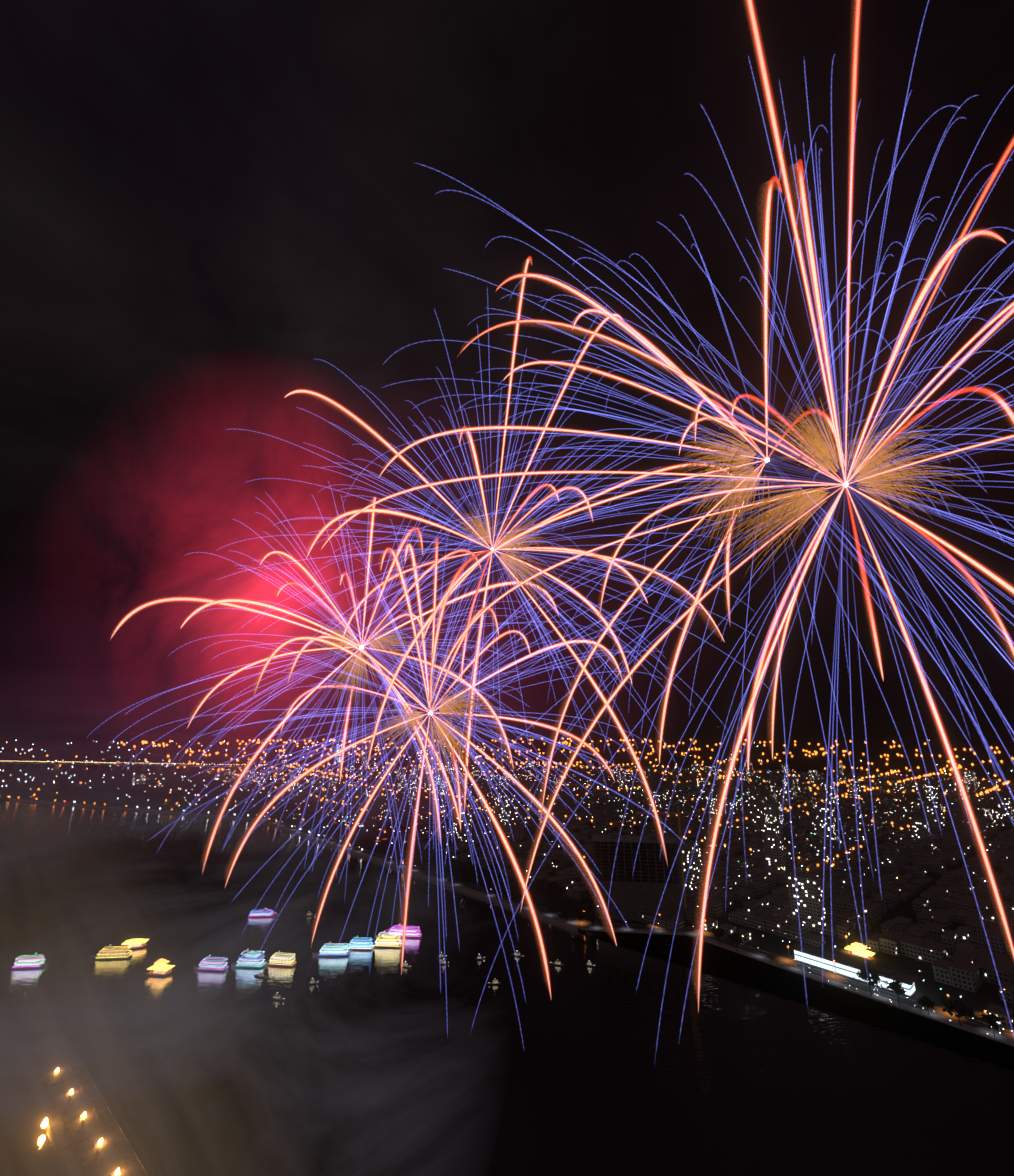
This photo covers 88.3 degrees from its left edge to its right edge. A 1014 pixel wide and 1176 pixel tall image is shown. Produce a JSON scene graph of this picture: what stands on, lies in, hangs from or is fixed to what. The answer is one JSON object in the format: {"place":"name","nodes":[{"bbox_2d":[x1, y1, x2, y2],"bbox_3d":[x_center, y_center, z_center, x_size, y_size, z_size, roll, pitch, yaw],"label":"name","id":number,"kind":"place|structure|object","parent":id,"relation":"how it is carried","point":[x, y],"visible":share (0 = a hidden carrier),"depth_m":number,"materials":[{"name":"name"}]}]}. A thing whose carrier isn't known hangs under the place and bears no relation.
{"place":"outdoors","nodes":[
{"label":"outdoors","id":0,"kind":"place"},
{"bbox_2d":[0,754,395,1072],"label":"smoke","id":1,"kind":"object","parent":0,"point":[177,1003],"visible":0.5,"depth_m":174.88,"materials":[{"name":"grey"}]},
{"bbox_2d":[0,708,412,811],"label":"smoke glow","id":2,"kind":"object","parent":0,"point":[193,771],"depth_m":606.73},
{"bbox_2d":[0,716,430,736],"bbox_3d":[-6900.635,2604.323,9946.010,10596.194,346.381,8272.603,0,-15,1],"label":"hills","id":3,"kind":"structure","parent":0,"point":[233,725],"depth_m":10199.09,"materials":[{"name":"grey"}]},
{"bbox_2d":[0,276,505,867],"bbox_3d":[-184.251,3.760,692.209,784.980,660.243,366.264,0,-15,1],"label":"smoke cloud","id":4,"kind":"structure","parent":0,"point":[216,758],"depth_m":619.72,"materials":[{"name":"black"}]},
{"bbox_2d":[176,732,403,914],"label":"blue firework stars","id":5,"kind":"object","parent":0,"point":[314,816],"visible":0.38,"depth_m":319.35,"materials":[{"name":"blue"}]},
{"bbox_2d":[151,746,458,1026],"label":"blue firework stars","id":6,"kind":"object","parent":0,"point":[325,844],"visible":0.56,"depth_m":282.43,"materials":[{"name":"blue"}]},
{"bbox_2d":[226,773,412,957],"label":"firework trail","id":7,"kind":"object","parent":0,"point":[332,868],"visible":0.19,"depth_m":314.59,"materials":[{"name":"orange"}]},
{"bbox_2d":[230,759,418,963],"bbox_3d":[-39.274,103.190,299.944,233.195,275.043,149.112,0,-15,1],"label":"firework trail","id":8,"kind":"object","parent":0,"point":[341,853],"visible":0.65,"depth_m":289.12,"materials":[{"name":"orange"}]},
{"bbox_2d":[110,497,558,873],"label":"firework comets","id":9,"kind":"object","parent":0,"point":[210,602],"visible":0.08,"depth_m":340.69,"materials":[{"name":"orange"}]},
{"bbox_2d":[334,743,343,762],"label":"building","id":10,"kind":"structure","parent":0,"point":[339,747],"depth_m":2744.70,"materials":[{"name":"grey"}]},
{"bbox_2d":[311,624,412,707],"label":"firework","id":11,"kind":"object","parent":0,"point":[379,642],"visible":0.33,"depth_m":344.73},
{"bbox_2d":[0,726,730,727],"bbox_3d":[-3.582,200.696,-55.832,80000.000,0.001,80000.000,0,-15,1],"label":"ground","id":12,"kind":"structure","parent":0,"point":[418,726],"depth_m":33780.70,"materials":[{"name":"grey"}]},
{"bbox_2d":[0,718,492,896],"bbox_3d":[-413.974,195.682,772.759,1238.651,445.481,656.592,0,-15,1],"label":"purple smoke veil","id":13,"kind":"object","parent":12,"relation":"on","point":[148,832],"depth_m":696.16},
{"bbox_2d":[1,336,516,876],"bbox_3d":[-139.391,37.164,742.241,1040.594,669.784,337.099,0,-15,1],"label":"smoke haze behind bursts","id":14,"kind":"object","parent":13,"relation":"attached to","point":[181,442],"visible":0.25,"depth_m":707.36,"materials":[{"name":"black"}]},
{"bbox_2d":[0,113,551,530],"bbox_3d":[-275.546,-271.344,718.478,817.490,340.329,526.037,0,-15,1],"label":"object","id":15,"kind":"object","parent":14,"relation":"attached to","point":[335,255],"visible":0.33,"depth_m":659.67,"materials":[{"name":"black"}]},
{"bbox_2d":[0,708,526,1175],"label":"smoke","id":16,"kind":"object","parent":12,"relation":"on","point":[135,1034],"visible":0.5,"depth_m":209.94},
{"bbox_2d":[225,538,622,996],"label":"firework comets","id":17,"kind":"object","parent":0,"point":[494,820],"visible":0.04,"depth_m":300.35,"materials":[{"name":"orange"}]},
{"bbox_2d":[426,858,435,864],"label":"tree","id":18,"kind":"object","parent":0,"point":[431,861],"depth_m":759.25,"materials":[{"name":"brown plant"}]},
{"bbox_2d":[372,682,491,784],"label":"firework","id":19,"kind":"object","parent":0,"point":[451,708],"visible":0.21,"depth_m":308.53},
{"bbox_2d":[476,841,484,846],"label":"tree","id":20,"kind":"object","parent":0,"point":[479,843],"depth_m":834.52,"materials":[{"name":"brown plant"}]},
{"bbox_2d":[493,873,501,880],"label":"tree","id":21,"kind":"object","parent":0,"point":[497,876],"depth_m":681.17,"materials":[{"name":"brown plant"}]},
{"bbox_2d":[450,504,548,606],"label":"firework","id":22,"kind":"object","parent":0,"point":[514,565],"visible":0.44,"depth_m":297.01},
{"bbox_2d":[0,800,1013,1175],"bbox_3d":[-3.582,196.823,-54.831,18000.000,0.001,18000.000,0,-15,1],"label":"river water","id":23,"kind":"structure","parent":0,"point":[620,1058],"depth_m":338.99,"materials":[{"name":"black liquid"}]},
{"bbox_2d":[12,953,48,968],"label":"cruise boat","id":24,"kind":"object","parent":23,"relation":"on","point":[36,965],"depth_m":450.64,"materials":[{"name":"purple"}]},
{"bbox_2d":[20,1033,148,1175],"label":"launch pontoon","id":25,"kind":"object","parent":23,"relation":"on","point":[127,1162],"depth_m":271.49,"materials":[{"name":"metal"}]},
{"bbox_2d":[41,1117,47,1127],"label":"flame","id":26,"kind":"object","parent":25,"relation":"on","point":[43,1125],"depth_m":270.40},
{"bbox_2d":[90,946,131,959],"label":"cruise boat","id":27,"kind":"object","parent":23,"relation":"on","point":[115,953],"depth_m":468.18,"materials":[{"name":"yellow"}]},
{"bbox_2d":[121,938,148,949],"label":"cruise boat","id":28,"kind":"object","parent":23,"relation":"in","point":[134,943],"depth_m":490.02,"materials":[{"name":"yellow"}]},
{"bbox_2d":[146,959,173,975],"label":"boat","id":29,"kind":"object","parent":23,"relation":"on","point":[167,971],"depth_m":438.60,"materials":[{"name":"yellow"}]},
{"bbox_2d":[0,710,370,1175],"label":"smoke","id":30,"kind":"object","parent":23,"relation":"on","point":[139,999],"depth_m":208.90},
{"bbox_2d":[0,736,421,959],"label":"smoke","id":31,"kind":"object","parent":23,"relation":"on","point":[201,848],"depth_m":559.17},
{"bbox_2d":[193,955,228,971],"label":"cruise boat","id":32,"kind":"object","parent":23,"relation":"on","point":[206,961],"depth_m":446.52,"materials":[{"name":"purple"}]},
{"bbox_2d":[231,949,265,967],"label":"cruise boat","id":33,"kind":"object","parent":23,"relation":"on","point":[249,965],"depth_m":452.42,"materials":[{"name":"blue"}]},
{"bbox_2d":[254,971,265,977],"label":"boat","id":34,"kind":"object","parent":23,"relation":"on","point":[262,974],"depth_m":434.39,"materials":[{"name":"grey"}]},
{"bbox_2d":[248,909,277,916],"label":"cruise boat","id":35,"kind":"object","parent":23,"relation":"on","point":[269,913],"depth_m":569.15,"materials":[{"name":"purple"}]},
{"bbox_2d":[270,994,284,1000],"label":"boat","id":36,"kind":"object","parent":23,"relation":"on","point":[277,996],"depth_m":398.77,"materials":[{"name":"grey"}]},
{"bbox_2d":[265,952,295,966],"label":"cruise boat","id":37,"kind":"object","parent":23,"relation":"on","point":[278,962],"depth_m":454.72,"materials":[{"name":"white"}]},
{"bbox_2d":[307,978,318,984],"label":"boat","id":38,"kind":"object","parent":23,"relation":"on","point":[312,983],"depth_m":422.24,"materials":[{"name":"grey"}]},
{"bbox_2d":[312,944,349,956],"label":"cruise boat","id":39,"kind":"object","parent":23,"relation":"on","point":[339,952],"depth_m":473.75,"materials":[{"name":"teal"}]},
{"bbox_2d":[347,938,373,949],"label":"cruise boat","id":40,"kind":"object","parent":23,"relation":"on","point":[355,945],"depth_m":487.33,"materials":[{"name":"blue"}]},
{"bbox_2d":[372,932,401,947],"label":"cruise boat","id":41,"kind":"object","parent":23,"relation":"on","point":[381,941],"depth_m":492.39,"materials":[{"name":"yellow"}]},
{"bbox_2d":[380,924,421,937],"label":"cruise boat","id":42,"kind":"object","parent":23,"relation":"on","point":[416,933],"depth_m":515.96,"materials":[{"name":"pink"}]},
{"bbox_2d":[403,961,410,967],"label":"boat","id":43,"kind":"object","parent":23,"relation":"on","point":[405,964],"depth_m":451.46,"materials":[{"name":"grey"}]},
{"bbox_2d":[437,952,447,957],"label":"boat","id":44,"kind":"object","parent":23,"relation":"on","point":[441,955],"depth_m":470.15,"materials":[{"name":"grey"}]},
{"bbox_2d":[440,960,449,964],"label":"boat","id":45,"kind":"object","parent":23,"relation":"on","point":[444,962],"depth_m":457.10,"materials":[{"name":"grey"}]},
{"bbox_2d":[487,978,500,984],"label":"boat","id":46,"kind":"object","parent":23,"relation":"on","point":[495,982],"depth_m":421.87,"materials":[{"name":"grey"}]},
{"bbox_2d":[511,952,524,957],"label":"boat","id":47,"kind":"object","parent":23,"relation":"on","point":[516,954],"depth_m":472.84,"materials":[{"name":"grey"}]},
{"bbox_2d":[549,959,563,965],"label":"boat","id":48,"kind":"object","parent":23,"relation":"on","point":[557,963],"visible":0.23,"depth_m":455.80,"materials":[{"name":"grey"}]},
{"bbox_2d":[585,960,595,966],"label":"boat","id":49,"kind":"object","parent":23,"relation":"on","point":[589,963],"visible":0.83,"depth_m":453.86,"materials":[{"name":"grey"}]},
{"bbox_2d":[0,727,1013,1062],"bbox_3d":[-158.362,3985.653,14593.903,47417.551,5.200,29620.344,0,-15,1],"label":"ground","id":50,"kind":"structure","parent":0,"point":[738,965],"depth_m":2211.63,"materials":[{"name":"soil"}]},
{"bbox_2d":[0,749,269,771],"bbox_3d":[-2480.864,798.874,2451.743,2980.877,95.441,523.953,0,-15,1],"label":"suspension bridge","id":51,"kind":"structure","parent":50,"relation":"on","point":[29,766],"depth_m":2316.14,"materials":[{"name":"metal"}]},
{"bbox_2d":[2,760,264,764],"bbox_3d":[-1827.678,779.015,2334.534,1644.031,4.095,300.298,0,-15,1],"label":"bridge lamps","id":52,"kind":"object","parent":51,"relation":"attached to","point":[114,762],"depth_m":2326.76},
{"bbox_2d":[413,851,424,860],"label":"tree","id":53,"kind":"object","parent":50,"relation":"on","point":[420,853],"depth_m":791.92,"materials":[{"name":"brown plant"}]},
{"bbox_2d":[438,851,449,864],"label":"tree","id":54,"kind":"object","parent":50,"relation":"on","point":[443,855],"depth_m":772.51,"materials":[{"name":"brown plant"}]},
{"bbox_2d":[470,865,484,874],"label":"tree","id":55,"kind":"object","parent":50,"relation":"on","point":[477,867],"depth_m":719.39,"materials":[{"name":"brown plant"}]},
{"bbox_2d":[486,863,499,871],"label":"tree","id":56,"kind":"object","parent":50,"relation":"on","point":[493,867],"depth_m":713.80,"materials":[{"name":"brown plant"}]},
{"bbox_2d":[0,739,1013,1012],"bbox_3d":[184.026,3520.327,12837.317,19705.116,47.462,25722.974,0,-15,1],"label":"city lights","id":57,"kind":"object","parent":50,"relation":"on","point":[350,803],"visible":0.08,"depth_m":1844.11},
{"bbox_2d":[531,882,544,891],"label":"tree","id":58,"kind":"object","parent":50,"relation":"on","point":[535,885],"depth_m":646.92,"materials":[{"name":"brown plant"}]},
{"bbox_2d":[120,738,1013,937],"bbox_3d":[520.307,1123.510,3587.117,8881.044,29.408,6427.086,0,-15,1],"label":"street lamp heads","id":59,"kind":"object","parent":50,"relation":"on","point":[697,779],"visible":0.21,"depth_m":2534.15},
{"bbox_2d":[132,757,1004,827],"bbox_3d":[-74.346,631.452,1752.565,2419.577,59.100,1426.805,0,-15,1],"label":"apartment blocks","id":60,"kind":"structure","parent":50,"relation":"on","point":[779,795],"depth_m":1354.85,"materials":[{"name":"grey"}]},
{"bbox_2d":[585,889,593,900],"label":"tree","id":61,"kind":"object","parent":50,"relation":"on","point":[590,893],"visible":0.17,"depth_m":614.00,"materials":[{"name":"brown plant"}]},
{"bbox_2d":[200,756,1013,1003],"bbox_3d":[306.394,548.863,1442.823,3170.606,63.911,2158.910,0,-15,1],"label":"city buildings","id":62,"kind":"structure","parent":50,"relation":"on","point":[934,837],"depth_m":913.87,"materials":[{"name":"grey"}]},
{"bbox_2d":[592,806,688,920],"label":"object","id":63,"kind":"structure","parent":50,"relation":"on","point":[631,874],"depth_m":565.81,"materials":[{"name":"concrete"}]},
{"bbox_2d":[308,834,992,1033],"bbox_3d":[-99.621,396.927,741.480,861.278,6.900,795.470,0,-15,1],"label":"promenade lamp poles","id":64,"kind":"object","parent":50,"relation":"on","point":[693,931],"visible":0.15,"depth_m":517.53,"materials":[{"name":"black metal"}]},
{"bbox_2d":[790,943,917,996],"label":"building","id":65,"kind":"structure","parent":50,"relation":"on","point":[848,967],"depth_m":433.07,"materials":[{"name":"white paint"}]},
{"bbox_2d":[698,917,1013,1028],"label":"riverfront shophouses","id":66,"kind":"structure","parent":50,"relation":"on","point":[1004,1013],"depth_m":499.88,"materials":[{"name":"grey"}]},
{"bbox_2d":[844,942,874,959],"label":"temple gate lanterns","id":67,"kind":"object","parent":50,"relation":"on","point":[857,949],"visible":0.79,"depth_m":468.56,"materials":[{"name":"yellow"}]},
{"bbox_2d":[502,890,511,896],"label":"tree","id":68,"kind":"object","parent":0,"point":[506,893],"depth_m":608.96,"materials":[{"name":"brown plant"}]},
{"bbox_2d":[0,0,1013,725],"label":"sky","id":69,"kind":"structure","parent":0,"point":[639,133],"materials":[{"name":"black"}]},
{"bbox_2d":[284,256,732,865],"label":"firework comets","id":70,"kind":"object","parent":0,"point":[380,438],"visible":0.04,"depth_m":296.36,"materials":[{"name":"orange"}]},
{"bbox_2d":[9,798,1013,1046],"bbox_3d":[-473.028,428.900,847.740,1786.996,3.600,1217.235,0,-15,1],"label":"riverside road","id":71,"kind":"structure","parent":0,"point":[947,1018],"depth_m":520.81,"materials":[{"name":"black asphalt"}]},
{"bbox_2d":[398,853,407,863],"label":"tree","id":72,"kind":"object","parent":71,"relation":"on","point":[402,855],"depth_m":755.67,"materials":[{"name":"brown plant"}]},
{"bbox_2d":[417,863,433,873],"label":"tree","id":73,"kind":"object","parent":71,"relation":"on","point":[424,867],"depth_m":717.20,"materials":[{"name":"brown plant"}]},
{"bbox_2d":[444,865,455,882],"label":"tree","id":74,"kind":"object","parent":71,"relation":"on","point":[449,871],"depth_m":683.00,"materials":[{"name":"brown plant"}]},
{"bbox_2d":[460,872,474,888],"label":"tree","id":75,"kind":"object","parent":71,"relation":"on","point":[467,878],"depth_m":657.69,"materials":[{"name":"brown plant"}]},
{"bbox_2d":[478,877,496,894],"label":"tree","id":76,"kind":"object","parent":71,"relation":"on","point":[486,883],"depth_m":634.54,"materials":[{"name":"brown plant"}]},
{"bbox_2d":[494,887,499,898],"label":"tree","id":77,"kind":"object","parent":71,"relation":"on","point":[496,891],"depth_m":621.72,"materials":[{"name":"brown plant"}]},
{"bbox_2d":[517,891,537,909],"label":"tree","id":78,"kind":"object","parent":71,"relation":"on","point":[532,896],"depth_m":584.79,"materials":[{"name":"brown plant"}]},
{"bbox_2d":[535,898,545,906],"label":"tree","id":79,"kind":"object","parent":71,"relation":"on","point":[540,903],"depth_m":573.64,"materials":[{"name":"brown plant"}]},
{"bbox_2d":[548,904,558,917],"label":"tree","id":80,"kind":"object","parent":71,"relation":"on","point":[552,908],"visible":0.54,"depth_m":561.11,"materials":[{"name":"brown plant"}]},
{"bbox_2d":[560,909,572,921],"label":"tree","id":81,"kind":"object","parent":71,"relation":"on","point":[566,913],"visible":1,"depth_m":548.46,"materials":[{"name":"brown plant"}]},
{"bbox_2d":[571,910,588,925],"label":"tree","id":82,"kind":"object","parent":71,"relation":"on","point":[580,915],"visible":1,"depth_m":537.47,"materials":[{"name":"brown plant"}]},
{"bbox_2d":[588,916,597,928],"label":"tree","id":83,"kind":"object","parent":71,"relation":"on","point":[592,919],"visible":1,"depth_m":531.08,"materials":[{"name":"brown plant"}]},
{"bbox_2d":[711,927,726,944],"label":"tree","id":84,"kind":"object","parent":71,"relation":"on","point":[719,932],"visible":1,"depth_m":493.62,"materials":[{"name":"brown plant"}]},
{"bbox_2d":[727,929,745,948],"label":"tree","id":85,"kind":"object","parent":71,"relation":"on","point":[737,937],"visible":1,"depth_m":479.65,"materials":[{"name":"brown plant"}]},
{"bbox_2d":[853,964,888,995],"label":"tree","id":86,"kind":"object","parent":71,"relation":"on","point":[865,974],"visible":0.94,"depth_m":401.31,"materials":[{"name":"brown plant"}]},
{"bbox_2d":[886,978,906,1004],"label":"tree","id":87,"kind":"object","parent":71,"relation":"on","point":[896,986],"visible":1,"depth_m":388.14,"materials":[{"name":"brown plant"}]},
{"bbox_2d":[917,995,935,1014],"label":"tree","id":88,"kind":"object","parent":71,"relation":"on","point":[926,1001],"visible":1,"depth_m":374.49,"materials":[{"name":"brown plant"}]},
{"bbox_2d":[941,996,974,1025],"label":"tree","id":89,"kind":"object","parent":71,"relation":"on","point":[956,1007],"visible":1,"depth_m":361.00,"materials":[{"name":"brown plant"}]},
{"bbox_2d":[978,1010,1004,1036],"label":"tree","id":90,"kind":"object","parent":71,"relation":"on","point":[992,1019],"visible":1,"depth_m":348.56,"materials":[{"name":"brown plant"}]},
{"bbox_2d":[509,892,522,902],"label":"tree","id":91,"kind":"object","parent":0,"point":[514,896],"depth_m":596.94,"materials":[{"name":"brown plant"}]},
{"bbox_2d":[514,851,523,856],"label":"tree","id":92,"kind":"object","parent":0,"point":[516,854],"depth_m":776.65,"materials":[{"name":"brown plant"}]},
{"bbox_2d":[523,830,533,835],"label":"tree","id":93,"kind":"object","parent":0,"point":[529,833],"depth_m":934.44,"materials":[{"name":"brown plant"}]},
{"bbox_2d":[551,859,559,865],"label":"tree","id":94,"kind":"object","parent":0,"point":[555,862],"visible":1,"depth_m":736.01,"materials":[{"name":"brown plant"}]},
{"bbox_2d":[553,831,562,837],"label":"tree","id":95,"kind":"object","parent":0,"point":[556,835],"depth_m":916.48,"materials":[{"name":"blue plant"}]},
{"bbox_2d":[556,885,566,894],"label":"tree","id":96,"kind":"object","parent":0,"point":[561,890],"visible":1,"depth_m":615.07,"materials":[{"name":"brown plant"}]},
{"bbox_2d":[568,860,576,866],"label":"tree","id":97,"kind":"object","parent":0,"point":[571,862],"visible":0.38,"depth_m":744.28,"materials":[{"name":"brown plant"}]},
{"bbox_2d":[571,876,580,881],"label":"tree","id":98,"kind":"object","parent":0,"point":[576,879],"visible":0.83,"depth_m":662.79,"materials":[{"name":"brown plant"}]},
{"bbox_2d":[379,176,844,825],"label":"firework comets","id":99,"kind":"object","parent":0,"point":[643,338],"visible":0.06,"depth_m":211.83,"materials":[{"name":"orange"}]},
{"bbox_2d":[321,0,1013,1012],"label":"firework comets","id":100,"kind":"object","parent":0,"point":[949,256],"visible":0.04,"depth_m":170.51,"materials":[{"name":"orange"}]},
{"bbox_2d":[671,418,771,552],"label":"firework","id":101,"kind":"object","parent":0,"point":[732,456],"visible":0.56,"depth_m":202.37},
{"bbox_2d":[514,708,1013,739],"bbox_3d":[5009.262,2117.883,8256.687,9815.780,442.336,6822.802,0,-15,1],"label":"hills","id":102,"kind":"structure","parent":0,"point":[893,723],"depth_m":7807.64,"materials":[{"name":"grey"}]},
{"bbox_2d":[718,397,979,581],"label":"firework burst","id":103,"kind":"object","parent":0,"point":[818,448],"visible":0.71,"depth_m":172.24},
{"bbox_3d":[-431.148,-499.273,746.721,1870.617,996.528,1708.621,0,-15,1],"label":"high grey smoke","id":104,"kind":"object","parent":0,"visible":0},
{"bbox_2d":[56,0,583,483],"bbox_3d":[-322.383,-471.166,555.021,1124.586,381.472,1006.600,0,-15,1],"label":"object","id":105,"kind":"object","parent":104,"relation":"attached to","point":[296,172],"visible":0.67,"depth_m":589.38,"materials":[{"name":"black"}]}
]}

